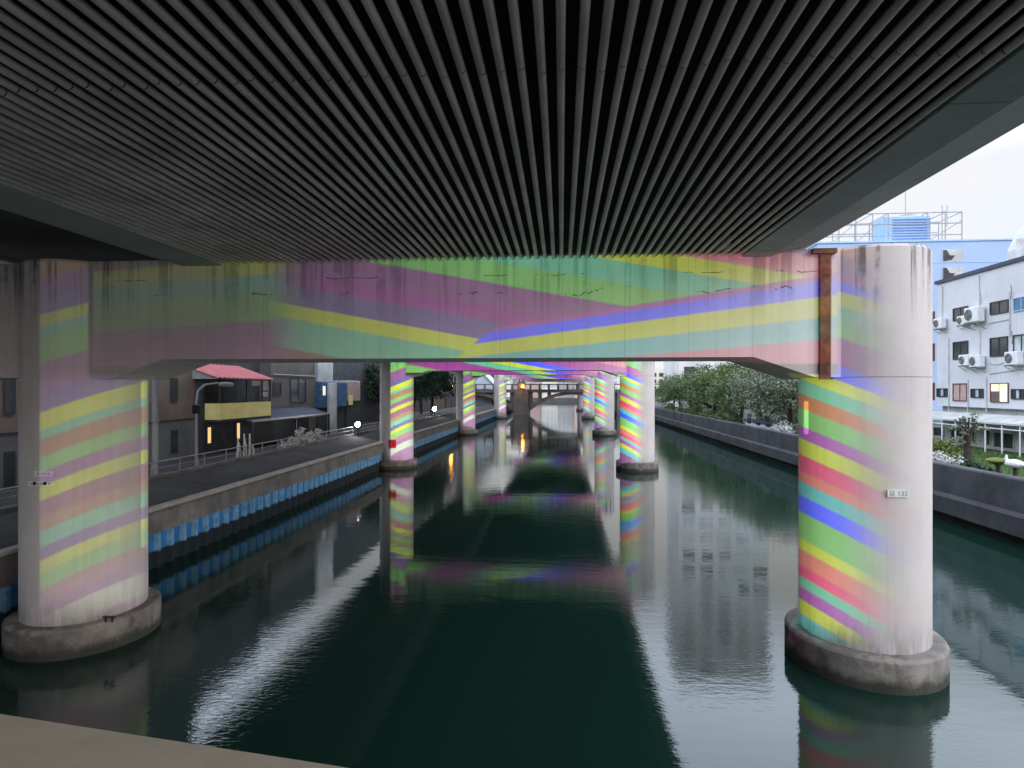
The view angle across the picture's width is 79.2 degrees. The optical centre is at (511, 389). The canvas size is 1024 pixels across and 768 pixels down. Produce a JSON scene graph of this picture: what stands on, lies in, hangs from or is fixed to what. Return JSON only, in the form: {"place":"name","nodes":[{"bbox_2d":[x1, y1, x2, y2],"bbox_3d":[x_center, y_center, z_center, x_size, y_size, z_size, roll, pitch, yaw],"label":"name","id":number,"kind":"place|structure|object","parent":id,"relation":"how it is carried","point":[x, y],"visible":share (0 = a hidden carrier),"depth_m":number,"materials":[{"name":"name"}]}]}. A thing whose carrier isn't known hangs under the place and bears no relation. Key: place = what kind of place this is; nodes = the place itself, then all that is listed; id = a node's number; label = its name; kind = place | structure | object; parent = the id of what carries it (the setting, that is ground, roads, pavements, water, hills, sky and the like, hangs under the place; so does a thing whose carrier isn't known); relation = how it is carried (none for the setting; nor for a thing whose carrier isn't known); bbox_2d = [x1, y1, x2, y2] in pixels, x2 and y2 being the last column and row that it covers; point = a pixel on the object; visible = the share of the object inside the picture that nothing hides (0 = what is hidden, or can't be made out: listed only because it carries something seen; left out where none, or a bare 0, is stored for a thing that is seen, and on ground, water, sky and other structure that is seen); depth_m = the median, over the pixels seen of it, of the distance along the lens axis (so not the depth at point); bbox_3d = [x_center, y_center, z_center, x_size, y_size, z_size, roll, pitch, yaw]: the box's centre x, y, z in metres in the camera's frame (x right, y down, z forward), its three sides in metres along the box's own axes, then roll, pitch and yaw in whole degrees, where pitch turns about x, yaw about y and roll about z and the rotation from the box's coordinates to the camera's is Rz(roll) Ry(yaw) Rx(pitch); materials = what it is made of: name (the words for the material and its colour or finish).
{"place":"outdoors","nodes":[
{"label":"outdoors","id":0,"kind":"place"},
{"bbox_2d":[0,714,346,767],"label":"parapet","id":1,"kind":"object","parent":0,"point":[28,743],"depth_m":0.90,"materials":[{"name":"concrete"}]},
{"bbox_2d":[0,405,493,548],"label":"path","id":2,"kind":"structure","parent":0,"point":[164,490],"depth_m":29.22,"materials":[{"name":"concrete"}]},
{"bbox_2d":[0,399,509,506],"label":"road","id":3,"kind":"structure","parent":0,"point":[8,501],"depth_m":33.84,"materials":[{"name":"asphalt"}]},
{"bbox_2d":[151,380,158,474],"bbox_3d":[-15.147,-0.491,26.251,0.324,8.447,0.324,0,0,5],"label":"utility pole","id":4,"kind":"object","parent":3,"relation":"on","point":[154,420],"visible":0.5,"depth_m":26.15,"materials":[{"name":"metal"}]},
{"bbox_2d":[192,382,233,466],"bbox_3d":[-14.412,1.678,30.182,0.571,4.109,2.491,0,0,21],"label":"street lamp","id":5,"kind":"object","parent":3,"relation":"on","point":[196,409],"visible":0.87,"depth_m":29.19,"materials":[{"name":"metal"}]},
{"bbox_2d":[236,434,254,457],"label":"folded parasols","id":6,"kind":"object","parent":3,"relation":"on","point":[239,449],"visible":0.63,"depth_m":33.33,"materials":[{"name":"white fabric"}]},
{"bbox_2d":[327,383,336,433],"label":"concrete pillar","id":7,"kind":"structure","parent":3,"relation":"on","point":[332,399],"depth_m":52.18,"materials":[{"name":"concrete"}]},
{"bbox_2d":[0,402,1023,767],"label":"water","id":8,"kind":"structure","parent":0,"point":[546,584],"depth_m":15.34,"materials":[{"name":"teal liquid"}]},
{"bbox_2d":[0,406,512,634],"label":"sheet pile wall","id":9,"kind":"structure","parent":8,"relation":"in","point":[182,526],"depth_m":26.57,"materials":[{"name":"blue paint"}]},
{"bbox_2d":[0,243,949,695],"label":"expressway pier","id":10,"kind":"structure","parent":8,"relation":"in","point":[90,349],"depth_m":13.63,"materials":[{"name":"paint"}]},
{"bbox_2d":[0,209,157,263],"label":"side deck","id":11,"kind":"structure","parent":10,"relation":"on","point":[22,238],"depth_m":16.49,"materials":[{"name":"concrete"}]},
{"bbox_2d":[0,0,1023,265],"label":"expressway deck","id":12,"kind":"structure","parent":10,"relation":"on","point":[202,132],"depth_m":6.85,"materials":[{"name":"grey metal"}]},
{"bbox_2d":[379,362,658,471],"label":"expressway pier","id":13,"kind":"structure","parent":8,"relation":"in","point":[637,416],"depth_m":46.54,"materials":[{"name":"paint"}]},
{"bbox_2d":[249,235,729,257],"bbox_3d":[0.210,-4.434,30.982,14.602,1.357,32.971,0,0,5],"label":"expressway span","id":14,"kind":"object","parent":13,"relation":"on","point":[566,244],"depth_m":17.34,"materials":[{"name":"grey metal"}]},
{"bbox_2d":[456,371,616,435],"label":"expressway pier","id":15,"kind":"structure","parent":8,"relation":"in","point":[604,401],"depth_m":81.46,"materials":[{"name":"paint"}]},
{"bbox_2d":[494,375,594,418],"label":"expressway pier","id":16,"kind":"structure","parent":8,"relation":"in","point":[588,396],"depth_m":127.59,"materials":[{"name":"paint"}]},
{"bbox_2d":[513,379,582,410],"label":"expressway pier","id":17,"kind":"structure","parent":8,"relation":"in","point":[579,401],"depth_m":176.31,"materials":[{"name":"paint"}]},
{"bbox_2d":[0,397,1023,492],"bbox_3d":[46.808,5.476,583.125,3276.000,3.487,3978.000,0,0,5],"label":"ground","id":18,"kind":"structure","parent":0,"point":[657,405],"depth_m":103.18,"materials":[{"name":"concrete"}]},
{"bbox_2d":[0,260,194,491],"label":"brick building","id":19,"kind":"structure","parent":18,"relation":"on","point":[176,419],"depth_m":31.78,"materials":[{"name":"brown brick"}]},
{"bbox_2d":[3,379,15,414],"bbox_3d":[-18.723,0.259,22.977,0.181,1.358,0.491,0,0,5],"label":"window","id":20,"kind":"structure","parent":19,"relation":"in","point":[9,385],"depth_m":22.94,"materials":[{"name":"black glass"}]},
{"bbox_2d":[3,451,15,487],"bbox_3d":[-18.723,2.952,22.977,0.181,1.305,0.491,0,0,5],"label":"window","id":21,"kind":"structure","parent":19,"relation":"in","point":[9,458],"depth_m":22.94,"materials":[{"name":"black glass"}]},
{"bbox_2d":[170,378,177,401],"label":"window","id":22,"kind":"structure","parent":19,"relation":"in","point":[173,381],"depth_m":32.68,"materials":[{"name":"black glass"}]},
{"bbox_2d":[171,429,177,453],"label":"window","id":23,"kind":"structure","parent":19,"relation":"in","point":[174,433],"depth_m":32.72,"materials":[{"name":"black glass"}]},
{"bbox_2d":[192,363,274,455],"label":"house","id":24,"kind":"structure","parent":18,"relation":"on","point":[224,413],"depth_m":38.05,"materials":[{"name":"brown"}]},
{"bbox_2d":[205,426,211,444],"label":"window","id":25,"kind":"structure","parent":24,"relation":"in","point":[208,429],"depth_m":35.87,"materials":[{"name":"yellow"}]},
{"bbox_2d":[235,422,240,439],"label":"window","id":26,"kind":"structure","parent":24,"relation":"in","point":[237,424],"depth_m":39.15,"materials":[{"name":"yellow"}]},
{"bbox_2d":[263,381,268,396],"bbox_3d":[-16.232,-0.142,40.674,0.232,1.259,0.979,0,0,5],"label":"laundry cloth","id":27,"kind":"object","parent":24,"relation":"hanging from","point":[265,387],"visible":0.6,"depth_m":40.76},
{"bbox_2d":[0,400,509,513],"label":"kerb wall","id":28,"kind":"structure","parent":18,"relation":"on","point":[8,509],"depth_m":31.57,"materials":[{"name":"concrete"}]},
{"bbox_2d":[0,412,433,498],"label":"handrail","id":29,"kind":"object","parent":28,"relation":"on","point":[226,454],"visible":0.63,"depth_m":31.93,"materials":[{"name":"metal"}]},
{"bbox_2d":[244,406,329,448],"bbox_3d":[-16.278,2.572,44.187,1.872,2.390,12.718,0,0,5],"label":"lean to","id":30,"kind":"object","parent":18,"relation":"on","point":[288,422],"visible":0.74,"depth_m":45.91,"materials":[{"name":"metal"}]},
{"bbox_2d":[260,363,315,432],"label":"grey house","id":31,"kind":"structure","parent":18,"relation":"on","point":[293,384],"depth_m":47.69,"materials":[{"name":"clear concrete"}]},
{"bbox_2d":[273,382,281,394],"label":"window","id":32,"kind":"structure","parent":31,"relation":"in","point":[277,387],"depth_m":45.17,"materials":[{"name":"black glass"}]},
{"bbox_2d":[290,378,305,402],"bbox_3d":[-16.823,0.073,48.711,0.080,1.902,2.904,0,0,5],"label":"window","id":33,"kind":"structure","parent":31,"relation":"in","point":[297,386],"depth_m":48.59,"materials":[{"name":"grey glass"}]},
{"bbox_2d":[278,436,297,448],"bbox_3d":[-14.131,3.505,39.043,1.213,1.166,2.068,0,0,14],"label":"flowering bush","id":34,"kind":"object","parent":18,"relation":"on","point":[286,444],"visible":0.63,"depth_m":38.58,"materials":[{"name":"white plant"}]},
{"bbox_2d":[293,427,312,444],"bbox_3d":[-13.961,3.206,40.881,1.039,1.534,2.689,0,0,5],"label":"flowering bush","id":35,"kind":"object","parent":18,"relation":"on","point":[299,433],"visible":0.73,"depth_m":40.73,"materials":[{"name":"white plant"}]},
{"bbox_2d":[303,428,324,443],"bbox_3d":[-13.862,3.340,42.720,1.257,1.232,3.193,0,0,5],"label":"flowering bush","id":36,"kind":"object","parent":18,"relation":"on","point":[317,430],"visible":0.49,"depth_m":43.06,"materials":[{"name":"white plant"}]},
{"bbox_2d":[316,363,346,432],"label":"tarpaulin house","id":37,"kind":"structure","parent":18,"relation":"on","point":[324,374],"depth_m":53.89,"materials":[{"name":"beige"}]},
{"bbox_2d":[333,381,359,428],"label":"building","id":38,"kind":"structure","parent":18,"relation":"on","point":[351,412],"depth_m":60.47,"materials":[{"name":"grey concrete"}]},
{"bbox_2d":[333,363,379,422],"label":"dark warehouse","id":39,"kind":"structure","parent":18,"relation":"on","point":[348,371],"depth_m":68.93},
{"bbox_2d":[361,362,379,406],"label":"tree","id":40,"kind":"object","parent":18,"relation":"on","point":[375,375],"visible":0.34,"depth_m":70.27,"materials":[{"name":"green plant"}]},
{"bbox_2d":[376,375,429,402],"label":"tree","id":41,"kind":"object","parent":18,"relation":"on","point":[416,383],"visible":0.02,"depth_m":76.81,"materials":[{"name":"green plant"}]},
{"bbox_2d":[415,383,443,411],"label":"brick block","id":42,"kind":"structure","parent":18,"relation":"on","point":[439,404],"depth_m":106.34,"materials":[{"name":"brown brick"}]},
{"bbox_2d":[414,371,453,412],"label":"tree","id":43,"kind":"object","parent":18,"relation":"on","point":[429,379],"visible":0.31,"depth_m":82.24,"materials":[{"name":"green plant"}]},
{"bbox_2d":[414,371,455,414],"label":"tree","id":44,"kind":"object","parent":18,"relation":"on","point":[448,386],"visible":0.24,"depth_m":90.13,"materials":[{"name":"green plant"}]},
{"bbox_2d":[444,371,455,407],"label":"brick block","id":45,"kind":"structure","parent":18,"relation":"on","point":[447,403],"depth_m":127.39,"materials":[{"name":"brown brick"}]},
{"bbox_2d":[475,375,493,404],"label":"gabled house","id":46,"kind":"structure","parent":18,"relation":"on","point":[484,400],"depth_m":150.82,"materials":[{"name":"white"}]},
{"bbox_2d":[525,382,541,397],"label":"distant tower","id":47,"kind":"structure","parent":18,"relation":"on","point":[535,395],"depth_m":313.65,"materials":[{"name":"pink concrete"}]},
{"bbox_2d":[542,382,557,397],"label":"distant tower","id":48,"kind":"structure","parent":18,"relation":"on","point":[544,395],"depth_m":307.22,"materials":[{"name":"white concrete"}]},
{"bbox_2d":[558,382,573,397],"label":"distant tower","id":49,"kind":"structure","parent":18,"relation":"on","point":[564,387],"depth_m":314.68,"materials":[{"name":"white concrete"}]},
{"bbox_2d":[475,379,717,414],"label":"arch bridge","id":50,"kind":"structure","parent":18,"relation":"on","point":[520,402],"depth_m":146.23,"materials":[{"name":"concrete"}]},
{"bbox_2d":[655,369,663,399],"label":"office block","id":51,"kind":"structure","parent":18,"relation":"on","point":[659,373],"depth_m":264.93,"materials":[{"name":"white concrete"}]},
{"bbox_2d":[655,377,685,407],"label":"tree","id":52,"kind":"object","parent":18,"relation":"on","point":[661,393],"visible":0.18,"depth_m":115.26,"materials":[{"name":"green plant"}]},
{"bbox_2d":[655,373,692,406],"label":"tree","id":53,"kind":"object","parent":18,"relation":"on","point":[666,377],"visible":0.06,"depth_m":128.22,"materials":[{"name":"green plant"}]},
{"bbox_2d":[657,371,709,414],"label":"tree","id":54,"kind":"object","parent":18,"relation":"on","point":[673,385],"visible":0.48,"depth_m":100.48,"materials":[{"name":"green plant"}]},
{"bbox_2d":[675,405,698,414],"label":"hedge","id":55,"kind":"object","parent":18,"relation":"on","point":[687,409],"visible":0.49,"depth_m":94.20,"materials":[{"name":"green plant"}]},
{"bbox_2d":[677,402,707,414],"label":"bush","id":56,"kind":"object","parent":18,"relation":"on","point":[696,409],"visible":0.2,"depth_m":107.95,"materials":[{"name":"green plant"}]},
{"bbox_2d":[692,407,715,420],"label":"hedge","id":57,"kind":"object","parent":18,"relation":"on","point":[708,414],"visible":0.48,"depth_m":83.11,"materials":[{"name":"green plant"}]},
{"bbox_2d":[682,363,732,406],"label":"tree","id":58,"kind":"object","parent":18,"relation":"on","point":[704,371],"visible":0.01,"depth_m":105.99,"materials":[{"name":"green plant"}]},
{"bbox_2d":[677,362,747,412],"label":"tree","id":59,"kind":"object","parent":18,"relation":"on","point":[699,381],"visible":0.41,"depth_m":88.06,"materials":[{"name":"green plant"}]},
{"bbox_2d":[712,406,742,423],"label":"hedge","id":60,"kind":"object","parent":18,"relation":"on","point":[720,415],"visible":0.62,"depth_m":74.67,"materials":[{"name":"green plant"}]},
{"bbox_2d":[699,363,762,423],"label":"tree","id":61,"kind":"object","parent":18,"relation":"on","point":[720,392],"visible":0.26,"depth_m":77.29,"materials":[{"name":"green plant"}]},
{"bbox_2d":[702,361,762,419],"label":"tree","id":62,"kind":"object","parent":18,"relation":"on","point":[728,367],"visible":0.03,"depth_m":81.57,"materials":[{"name":"green plant"}]},
{"bbox_2d":[761,404,792,423],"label":"bush","id":63,"kind":"object","parent":18,"relation":"on","point":[777,414],"visible":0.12,"depth_m":80.06,"materials":[{"name":"green plant"}]},
{"bbox_2d":[655,407,1023,546],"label":"flood wall","id":64,"kind":"structure","parent":18,"relation":"on","point":[991,503],"depth_m":28.04,"materials":[{"name":"grey concrete"}]},
{"bbox_2d":[806,238,1012,422],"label":"blue building","id":65,"kind":"structure","parent":18,"relation":"on","point":[952,257],"depth_m":82.12,"materials":[{"name":"paint"}]},
{"bbox_2d":[827,211,962,241],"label":"roof framework","id":66,"kind":"object","parent":65,"relation":"on","point":[855,234],"visible":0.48,"depth_m":83.50,"materials":[{"name":"metal"}]},
{"bbox_2d":[873,214,930,240],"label":"cooling tower","id":67,"kind":"structure","parent":65,"relation":"on","point":[912,229],"depth_m":84.31,"materials":[{"name":"metal"}]},
{"bbox_2d":[933,256,1023,456],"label":"apartment building","id":68,"kind":"structure","parent":18,"relation":"on","point":[993,394],"depth_m":46.23,"materials":[{"name":"paint"}]},
{"bbox_2d":[933,426,943,436],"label":"window","id":69,"kind":"structure","parent":68,"relation":"in","point":[936,430],"depth_m":52.80,"materials":[{"name":"grey glass"}]},
{"bbox_2d":[933,318,946,333],"bbox_3d":[35.509,-5.268,51.353,0.585,1.262,1.170,0,0,5],"label":"air conditioner","id":70,"kind":"object","parent":68,"relation":"attached to","point":[939,323],"visible":1,"depth_m":51.06,"materials":[{"name":"white metal"}]},
{"bbox_2d":[936,388,947,396],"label":"window","id":71,"kind":"structure","parent":68,"relation":"in","point":[940,392],"depth_m":51.46,"materials":[{"name":"black glass"}]},
{"bbox_2d":[950,429,963,443],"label":"window","id":72,"kind":"structure","parent":68,"relation":"in","point":[952,433],"depth_m":50.14,"materials":[{"name":"grey glass"}]},
{"bbox_2d":[952,383,966,400],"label":"window","id":73,"kind":"structure","parent":68,"relation":"in","point":[959,390],"depth_m":49.18,"materials":[{"name":"pink glass"}]},
{"bbox_2d":[953,306,968,320],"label":"window","id":74,"kind":"structure","parent":68,"relation":"in","point":[959,311],"depth_m":49.37,"materials":[{"name":"clear glass"}]},
{"bbox_2d":[953,340,968,359],"bbox_3d":[35.591,-3.115,49.110,0.080,1.411,1.842,0,0,5],"label":"window","id":75,"kind":"structure","parent":68,"relation":"in","point":[961,347],"depth_m":49.08,"materials":[{"name":"grey glass"}]},
{"bbox_2d":[957,315,969,329],"bbox_3d":[35.321,-5.227,48.463,0.497,1.073,0.994,0,0,5],"label":"air conditioner","id":76,"kind":"object","parent":68,"relation":"attached to","point":[960,320],"visible":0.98,"depth_m":48.48,"materials":[{"name":"metal"}]},
{"bbox_2d":[958,354,972,370],"bbox_3d":[35.243,-2.068,48.045,0.585,1.262,1.170,0,0,5],"label":"air conditioner","id":77,"kind":"object","parent":68,"relation":"attached to","point":[963,360],"visible":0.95,"depth_m":47.95,"materials":[{"name":"metal"}]},
{"bbox_2d":[963,306,985,329],"bbox_3d":[35.049,-5.384,46.910,0.790,1.704,1.580,0,0,5],"label":"air conditioner","id":78,"kind":"object","parent":68,"relation":"attached to","point":[973,315],"visible":1,"depth_m":46.48,"materials":[{"name":"metal"}]},
{"bbox_2d":[968,355,985,372],"bbox_3d":[35.124,-1.920,46.744,0.614,1.325,1.228,0,0,5],"label":"air conditioner","id":79,"kind":"object","parent":68,"relation":"attached to","point":[977,361],"visible":1,"depth_m":46.36,"materials":[{"name":"metal"}]},
{"bbox_2d":[970,389,983,397],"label":"window","id":80,"kind":"structure","parent":68,"relation":"in","point":[974,393],"depth_m":47.13,"materials":[{"name":"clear glass"}]},
{"bbox_2d":[986,430,990,445],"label":"window","id":81,"kind":"structure","parent":68,"relation":"in","point":[988,432],"depth_m":46.49,"materials":[{"name":"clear glass"}]},
{"bbox_2d":[989,336,1007,356],"bbox_3d":[35.246,-3.099,44.806,0.080,1.390,1.825,0,0,5],"label":"window","id":82,"kind":"structure","parent":68,"relation":"in","point":[998,346],"depth_m":44.79,"materials":[{"name":"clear glass"}]},
{"bbox_2d":[989,299,1008,314],"bbox_3d":[35.243,-5.951,44.771,0.080,0.926,1.895,0,0,5],"label":"window","id":83,"kind":"structure","parent":68,"relation":"in","point":[1002,306],"depth_m":44.73,"materials":[{"name":"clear glass"}]},
{"bbox_2d":[990,383,1008,402],"bbox_3d":[35.242,0.236,44.752,0.080,1.409,1.857,0,0,5],"label":"window","id":84,"kind":"structure","parent":68,"relation":"in","point":[999,392],"depth_m":44.72,"materials":[{"name":"beige"}]},
{"bbox_2d":[993,431,1014,449],"bbox_3d":[35.663,3.702,44.882,0.080,1.186,2.097,0,0,5],"label":"window","id":85,"kind":"structure","parent":68,"relation":"in","point":[1008,438],"depth_m":44.71,"materials":[{"name":"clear glass"}]},
{"bbox_2d":[1003,351,1023,370],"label":"air conditioner","id":86,"kind":"object","parent":68,"relation":"attached to","point":[1014,358],"visible":1,"depth_m":42.54,"materials":[{"name":"metal"}]},
{"bbox_2d":[1011,389,1023,398],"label":"window","id":87,"kind":"structure","parent":68,"relation":"in","point":[1015,393],"depth_m":42.98,"materials":[{"name":"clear glass"}]},
{"bbox_2d":[1012,296,1023,311],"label":"window","id":88,"kind":"structure","parent":68,"relation":"in","point":[1018,302],"depth_m":42.88,"materials":[{"name":"blue glass"}]},
{"bbox_2d":[1013,334,1023,350],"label":"window","id":89,"kind":"structure","parent":68,"relation":"in","point":[1018,340],"depth_m":42.88,"materials":[{"name":"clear glass"}]},
{"bbox_2d":[667,361,763,406],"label":"apartment tower","id":90,"kind":"structure","parent":0,"point":[675,367],"depth_m":154.99,"materials":[{"name":"white concrete"}]},
{"bbox_2d":[655,123,1023,368],"label":"sky","id":91,"kind":"structure","parent":0,"point":[987,185],"materials":[{"name":"white"}]},
{"bbox_2d":[785,429,1023,476],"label":"grass","id":92,"kind":"structure","parent":0,"point":[977,458],"depth_m":38.27,"materials":[{"name":"plant"}]},
{"bbox_2d":[954,444,1023,476],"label":"lawn","id":93,"kind":"structure","parent":0,"point":[1004,452],"depth_m":42.62,"materials":[{"name":"plant"}]},
{"bbox_2d":[716,366,796,420],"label":"tree","id":94,"kind":"object","parent":93,"relation":"on","point":[738,377],"visible":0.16,"depth_m":68.58,"materials":[{"name":"green plant"}]},
{"bbox_2d":[726,371,797,425],"bbox_3d":[27.527,0.380,61.203,11.528,8.560,11.674,0,0,5],"label":"tree","id":95,"kind":"object","parent":93,"relation":"on","point":[772,386],"visible":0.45,"depth_m":60.77,"materials":[{"name":"green plant"}]},
{"bbox_2d":[743,414,784,428],"bbox_3d":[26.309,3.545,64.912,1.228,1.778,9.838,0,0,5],"label":"car","id":96,"kind":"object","parent":93,"relation":"on","point":[767,423],"depth_m":64.38,"materials":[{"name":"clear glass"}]},
{"bbox_2d":[771,420,794,432],"bbox_3d":[23.882,3.427,54.491,1.892,1.496,2.329,0,0,5],"label":"bush","id":97,"kind":"object","parent":93,"relation":"on","point":[779,427],"visible":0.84,"depth_m":54.34,"materials":[{"name":"white plant"}]},
{"bbox_2d":[776,407,797,426],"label":"bush","id":98,"kind":"object","parent":93,"relation":"on","point":[795,419],"visible":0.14,"depth_m":67.74,"materials":[{"name":"green plant"}]},
{"bbox_2d":[933,454,963,464],"bbox_3d":[22.345,3.677,31.430,1.565,0.751,1.621,0,0,31],"label":"flower clump","id":99,"kind":"object","parent":93,"relation":"on","point":[941,458],"visible":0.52,"depth_m":31.32,"materials":[{"name":"white plant"}]},
{"bbox_2d":[933,435,971,454],"bbox_3d":[28.620,4.021,41.505,3.733,2.064,3.910,0,0,29],"label":"bush","id":100,"kind":"object","parent":93,"relation":"on","point":[942,445],"visible":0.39,"depth_m":40.73,"materials":[{"name":"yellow plant"}]},
{"bbox_2d":[945,450,963,464],"bbox_3d":[25.751,4.146,35.998,1.864,1.207,2.213,0,0,5],"label":"bush","id":101,"kind":"object","parent":93,"relation":"on","point":[953,455],"visible":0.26,"depth_m":36.05,"materials":[{"name":"green plant"}]},
{"bbox_2d":[943,410,990,460],"bbox_3d":[24.447,2.864,33.312,1.778,3.541,1.405,0,0,-6],"label":"young tree","id":102,"kind":"object","parent":93,"relation":"on","point":[966,432],"visible":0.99,"depth_m":33.13,"materials":[{"name":"green plant"}]},
{"bbox_2d":[959,459,993,471],"bbox_3d":[21.967,3.889,29.306,1.708,1.138,2.066,0,0,-20],"label":"spiky plant","id":103,"kind":"object","parent":93,"relation":"on","point":[972,463],"visible":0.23,"depth_m":29.25,"materials":[{"name":"green plant"}]},
{"bbox_2d":[984,457,1004,472],"bbox_3d":[22.096,3.787,28.146,0.983,1.370,1.081,0,0,5],"label":"garden ornament","id":104,"kind":"object","parent":93,"relation":"on","point":[997,462],"visible":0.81,"depth_m":28.02,"materials":[{"name":"paint"}]},
{"bbox_2d":[1004,455,1023,475],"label":"garden ornament","id":105,"kind":"object","parent":93,"relation":"on","point":[1015,464],"visible":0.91,"depth_m":27.00,"materials":[{"name":"paint"}]},
{"bbox_2d":[1007,226,1023,259],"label":"storage tank","id":106,"kind":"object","parent":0,"point":[1016,249],"depth_m":65.74,"materials":[{"name":"metal"}]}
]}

